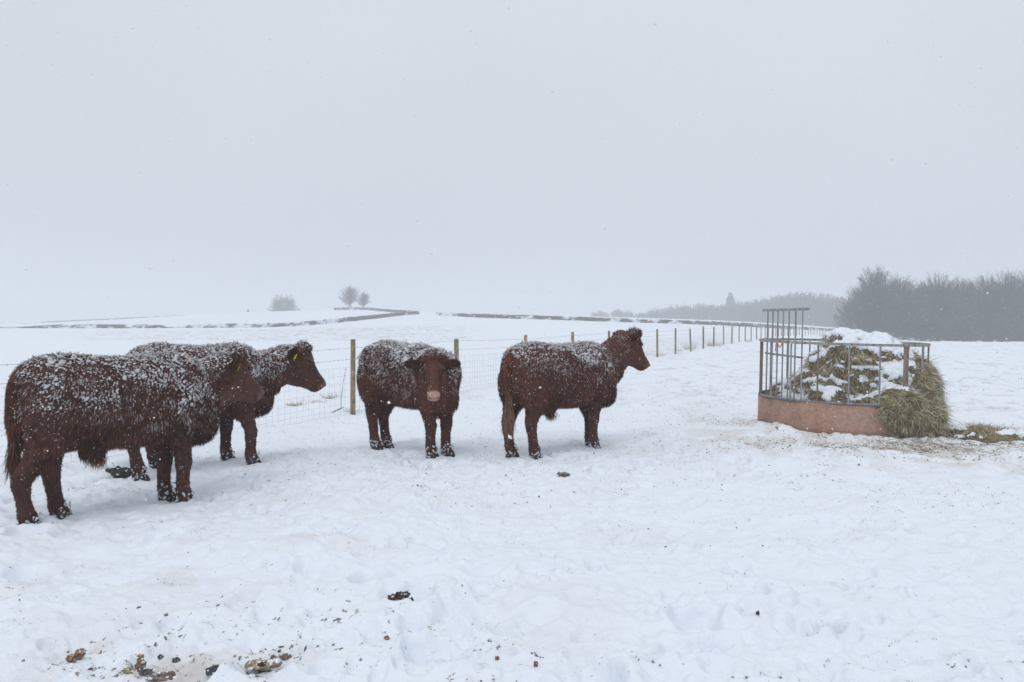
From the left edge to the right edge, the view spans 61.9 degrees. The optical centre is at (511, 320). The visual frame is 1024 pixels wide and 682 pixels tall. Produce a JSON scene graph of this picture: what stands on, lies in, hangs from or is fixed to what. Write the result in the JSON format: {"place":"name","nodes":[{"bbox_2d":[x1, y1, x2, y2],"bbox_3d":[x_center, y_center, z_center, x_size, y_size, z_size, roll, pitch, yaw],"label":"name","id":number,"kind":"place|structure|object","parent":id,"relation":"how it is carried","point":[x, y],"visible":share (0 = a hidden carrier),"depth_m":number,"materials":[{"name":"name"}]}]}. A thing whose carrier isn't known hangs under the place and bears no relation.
{"place":"outdoors","nodes":[
{"label":"outdoors","id":0,"kind":"place"},
{"bbox_2d":[0,310,1023,681],"bbox_3d":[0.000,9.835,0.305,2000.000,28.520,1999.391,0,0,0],"label":"ground","id":1,"kind":"structure","parent":0,"point":[938,574],"depth_m":6.07,"materials":[{"name":"white snow"}]},
{"bbox_2d":[65,648,85,661],"bbox_3d":[-2.023,1.551,3.957,0.089,0.058,0.045,0,0,-14],"label":"leaf clump","id":2,"kind":"object","parent":1,"relation":"on","point":[79,654],"visible":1,"depth_m":3.95,"materials":[{"name":"brown plant"}]},
{"bbox_2d":[61,472,112,481],"bbox_3d":[-4.318,1.607,8.623,0.542,0.143,0.276,0,0,0],"label":"snow lump","id":3,"kind":"object","parent":1,"relation":"on","point":[96,476],"visible":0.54,"depth_m":8.57,"materials":[{"name":"white snow"}]},
{"bbox_2d":[17,315,180,323],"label":"hedge","id":4,"kind":"object","parent":1,"relation":"on","point":[94,319],"visible":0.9,"depth_m":348.91,"materials":[{"name":"grey plant"}]},
{"bbox_2d":[94,479,114,485],"bbox_3d":[-3.916,1.577,8.219,0.201,0.105,0.141,0,0,0],"label":"snow lump","id":5,"kind":"object","parent":1,"relation":"on","point":[102,482],"visible":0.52,"depth_m":8.17,"materials":[{"name":"white snow"}]},
{"bbox_2d":[93,458,129,468],"bbox_3d":[-4.389,1.583,9.366,0.448,0.156,0.202,0,0,0],"label":"snow lump","id":6,"kind":"object","parent":1,"relation":"on","point":[124,462],"visible":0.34,"depth_m":9.29,"materials":[{"name":"white snow"}]},
{"bbox_2d":[104,466,131,477],"bbox_3d":[-4.033,1.558,8.740,0.377,0.139,0.199,0,0,0],"label":"dung","id":7,"kind":"object","parent":1,"relation":"on","point":[119,472],"visible":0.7,"depth_m":8.68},
{"bbox_2d":[123,667,134,673],"bbox_3d":[-1.699,1.553,3.787,0.050,0.027,0.036,0,0,28],"label":"leaf","id":8,"kind":"object","parent":1,"relation":"on","point":[128,670],"visible":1,"depth_m":3.78,"materials":[{"name":"plant"}]},
{"bbox_2d":[1,343,263,524],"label":"cow","id":9,"kind":"object","parent":1,"relation":"on","point":[88,407],"visible":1,"depth_m":6.89},
{"bbox_2d":[134,654,146,669],"bbox_3d":[-1.704,1.575,3.918,0.055,0.086,0.048,0,0,0],"label":"leaf clump","id":10,"kind":"object","parent":1,"relation":"on","point":[140,662],"visible":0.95,"depth_m":3.91,"materials":[{"name":"brown plant"}]},
{"bbox_2d":[137,666,156,675],"bbox_3d":[-1.615,1.552,3.776,0.085,0.040,0.045,0,0,0],"label":"mud clod","id":11,"kind":"object","parent":1,"relation":"on","point":[143,671],"visible":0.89,"depth_m":3.77,"materials":[{"name":"grey soil"}]},
{"bbox_2d":[0,322,301,327],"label":"hedge","id":12,"kind":"object","parent":1,"relation":"on","point":[247,325],"visible":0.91,"depth_m":155.75,"materials":[{"name":"grey plant"}]},
{"bbox_2d":[143,670,176,681],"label":"mud clod","id":13,"kind":"object","parent":1,"relation":"on","point":[164,676],"visible":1,"depth_m":3.68,"materials":[{"name":"brown soil"}]},
{"bbox_2d":[172,657,180,662],"bbox_3d":[-1.558,1.576,3.962,0.042,0.030,0.034,0,0,0],"label":"mud clod","id":14,"kind":"object","parent":1,"relation":"on","point":[176,659],"visible":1,"depth_m":3.95,"materials":[{"name":"grey soil"}]},
{"bbox_2d":[204,664,218,675],"bbox_3d":[-1.374,1.600,3.907,0.070,0.050,0.038,0,0,-24],"label":"mud clod","id":15,"kind":"object","parent":1,"relation":"on","point":[210,670],"visible":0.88,"depth_m":3.90,"materials":[{"name":"grey soil"}]},
{"bbox_2d":[126,339,325,480],"bbox_3d":[-3.101,0.905,9.344,2.348,1.399,0.694,0,0,-43],"label":"cow","id":16,"kind":"object","parent":1,"relation":"on","point":[276,369],"visible":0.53,"depth_m":9.46},
{"bbox_2d":[245,658,281,670],"bbox_3d":[-1.158,1.600,3.974,0.176,0.048,0.082,0,0,-8],"label":"leaf clump","id":17,"kind":"object","parent":1,"relation":"on","point":[251,665],"visible":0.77,"depth_m":3.96,"materials":[{"name":"brown plant"}]},
{"bbox_2d":[256,661,267,666],"bbox_3d":[-1.144,1.569,3.899,0.054,0.026,0.034,0,0,0],"label":"dung","id":18,"kind":"object","parent":17,"relation":"on","point":[261,663],"visible":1,"depth_m":3.89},
{"bbox_2d":[268,294,289,310],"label":"bare shrub","id":19,"kind":"object","parent":1,"relation":"on","point":[276,306],"visible":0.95,"depth_m":329.54,"materials":[{"name":"grey plant"}]},
{"bbox_2d":[280,653,292,660],"bbox_3d":[-1.075,1.601,4.066,0.062,0.036,0.041,0,0,0],"label":"dung","id":20,"kind":"object","parent":1,"relation":"on","point":[285,656],"visible":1,"depth_m":4.05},
{"bbox_2d":[280,295,299,310],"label":"bare shrub","id":21,"kind":"object","parent":1,"relation":"on","point":[291,306],"visible":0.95,"depth_m":331.59,"materials":[{"name":"grey plant"}]},
{"bbox_2d":[338,285,358,306],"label":"bare tree","id":22,"kind":"object","parent":1,"relation":"on","point":[349,293],"visible":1,"depth_m":261.38,"materials":[{"name":"grey plant"}]},
{"bbox_2d":[301,311,418,325],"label":"hedge","id":23,"kind":"object","parent":1,"relation":"on","point":[327,321],"visible":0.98,"depth_m":171.13,"materials":[{"name":"grey plant"}]},
{"bbox_2d":[356,291,370,306],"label":"bare tree","id":24,"kind":"object","parent":1,"relation":"on","point":[364,299],"visible":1,"depth_m":257.54,"materials":[{"name":"grey plant"}]},
{"bbox_2d":[334,307,419,313],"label":"hedge","id":25,"kind":"object","parent":1,"relation":"on","point":[361,308],"visible":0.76,"depth_m":247.86,"materials":[{"name":"plant"}]},
{"bbox_2d":[387,591,410,599],"bbox_3d":[-0.639,1.556,4.830,0.130,0.052,0.057,0,0,-13],"label":"dung","id":26,"kind":"object","parent":1,"relation":"on","point":[400,595],"visible":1,"depth_m":4.82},
{"bbox_2d":[354,338,463,458],"bbox_3d":[-1.245,0.901,10.069,1.655,1.382,0.830,0,0,39],"label":"cow","id":27,"kind":"object","parent":1,"relation":"on","point":[403,374],"visible":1,"depth_m":9.87},
{"bbox_2d":[0,325,834,473],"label":"wire fence","id":28,"kind":"object","parent":1,"relation":"on","point":[353,374],"visible":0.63,"depth_m":18.73,"materials":[{"name":"grey metal"}]},
{"bbox_2d":[1,356,1016,636],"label":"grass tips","id":29,"kind":"object","parent":1,"relation":"on","point":[617,482],"depth_m":8.83,"materials":[{"name":"plant"}]},
{"bbox_2d":[19,374,1021,681],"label":"litter","id":30,"kind":"object","parent":1,"relation":"on","point":[551,490],"visible":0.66,"depth_m":8.95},
{"bbox_2d":[557,471,569,476],"bbox_3d":[0.509,1.520,8.425,0.138,0.059,0.087,0,0,0],"label":"dung","id":31,"kind":"object","parent":1,"relation":"on","point":[562,474],"visible":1,"depth_m":8.40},
{"bbox_2d":[496,326,649,459],"bbox_3d":[0.799,0.836,10.432,2.541,1.549,0.692,0,0,-44],"label":"cow","id":32,"kind":"object","parent":1,"relation":"on","point":[558,374],"visible":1,"depth_m":9.89},
{"bbox_2d":[436,312,832,330],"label":"hedge","id":33,"kind":"object","parent":1,"relation":"on","point":[579,318],"visible":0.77,"depth_m":162.44,"materials":[{"name":"grey plant"}]},
{"bbox_2d":[680,339,698,348],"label":"dry grass tuft","id":34,"kind":"object","parent":1,"relation":"on","point":[689,346],"visible":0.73,"depth_m":47.44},
{"bbox_2d":[590,291,854,327],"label":"distant wood","id":35,"kind":"object","parent":1,"relation":"on","point":[822,311],"visible":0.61,"depth_m":350.45,"materials":[{"name":"grey plant"}]},
{"bbox_2d":[726,292,734,306],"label":"conifer tree","id":36,"kind":"object","parent":1,"relation":"on","point":[730,300],"visible":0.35,"depth_m":399.34,"materials":[{"name":"grey plant"}]},
{"bbox_2d":[654,416,1023,460],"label":"loose straw","id":37,"kind":"object","parent":1,"relation":"on","point":[911,443],"visible":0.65,"depth_m":10.59,"materials":[{"name":"beige plant"}]},
{"bbox_2d":[757,308,930,437],"bbox_3d":[4.783,0.743,12.393,2.314,1.812,2.313,1,1,21],"label":"ring feeder","id":38,"kind":"object","parent":1,"relation":"on","point":[812,416],"visible":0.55,"depth_m":11.55,"materials":[{"name":"metal"}]},
{"bbox_2d":[764,321,955,438],"bbox_3d":[4.920,0.975,12.303,2.741,1.970,2.409,0,0,21],"label":"hay","id":39,"kind":"object","parent":38,"relation":"in","point":[899,410],"visible":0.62,"depth_m":11.83},
{"bbox_2d":[836,286,888,319],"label":"bare tree","id":40,"kind":"object","parent":1,"relation":"on","point":[851,303],"visible":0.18,"depth_m":166.38,"materials":[{"name":"grey plant"}]},
{"bbox_2d":[844,263,910,328],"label":"bare tree","id":41,"kind":"object","parent":1,"relation":"on","point":[877,304],"visible":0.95,"depth_m":156.51,"materials":[{"name":"grey plant"}]},
{"bbox_2d":[882,273,928,338],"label":"bare tree","id":42,"kind":"object","parent":1,"relation":"on","point":[908,301],"visible":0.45,"depth_m":162.66,"materials":[{"name":"grey plant"}]},
{"bbox_2d":[907,281,945,335],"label":"bare tree","id":43,"kind":"object","parent":1,"relation":"on","point":[919,297],"visible":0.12,"depth_m":166.91,"materials":[{"name":"grey plant"}]},
{"bbox_2d":[833,281,1023,341],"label":"undergrowth","id":44,"kind":"object","parent":1,"relation":"on","point":[930,327],"visible":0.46,"depth_m":151.80,"materials":[{"name":"grey plant"}]},
{"bbox_2d":[910,273,969,340],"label":"bare tree","id":45,"kind":"object","parent":1,"relation":"on","point":[937,303],"visible":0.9,"depth_m":159.05,"materials":[{"name":"grey plant"}]},
{"bbox_2d":[944,277,994,341],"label":"bare tree","id":46,"kind":"object","parent":1,"relation":"on","point":[965,298],"visible":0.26,"depth_m":165.07,"materials":[{"name":"grey plant"}]},
{"bbox_2d":[951,273,1009,341],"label":"bare tree","id":47,"kind":"object","parent":1,"relation":"on","point":[981,311],"visible":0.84,"depth_m":157.35,"materials":[{"name":"grey plant"}]},
{"bbox_2d":[942,421,1023,442],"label":"spilled hay","id":48,"kind":"object","parent":1,"relation":"on","point":[985,433],"visible":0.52,"depth_m":11.20},
{"bbox_2d":[978,269,1023,341],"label":"bare tree","id":49,"kind":"object","parent":1,"relation":"on","point":[1012,297],"visible":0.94,"depth_m":154.83,"materials":[{"name":"grey plant"}]},
{"bbox_2d":[1009,270,1023,319],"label":"bare tree","id":50,"kind":"object","parent":1,"relation":"on","point":[1021,286],"visible":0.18,"depth_m":158.41,"materials":[{"name":"grey plant"}]},
{"bbox_2d":[0,0,1023,674],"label":"falling snow","id":51,"kind":"structure","parent":0,"point":[544,246],"depth_m":7.38,"materials":[{"name":"white snow"}]},
{"bbox_2d":[0,0,1023,341],"label":"sky","id":52,"kind":"structure","parent":0,"point":[57,102],"materials":[{"name":"grey"}]}
]}

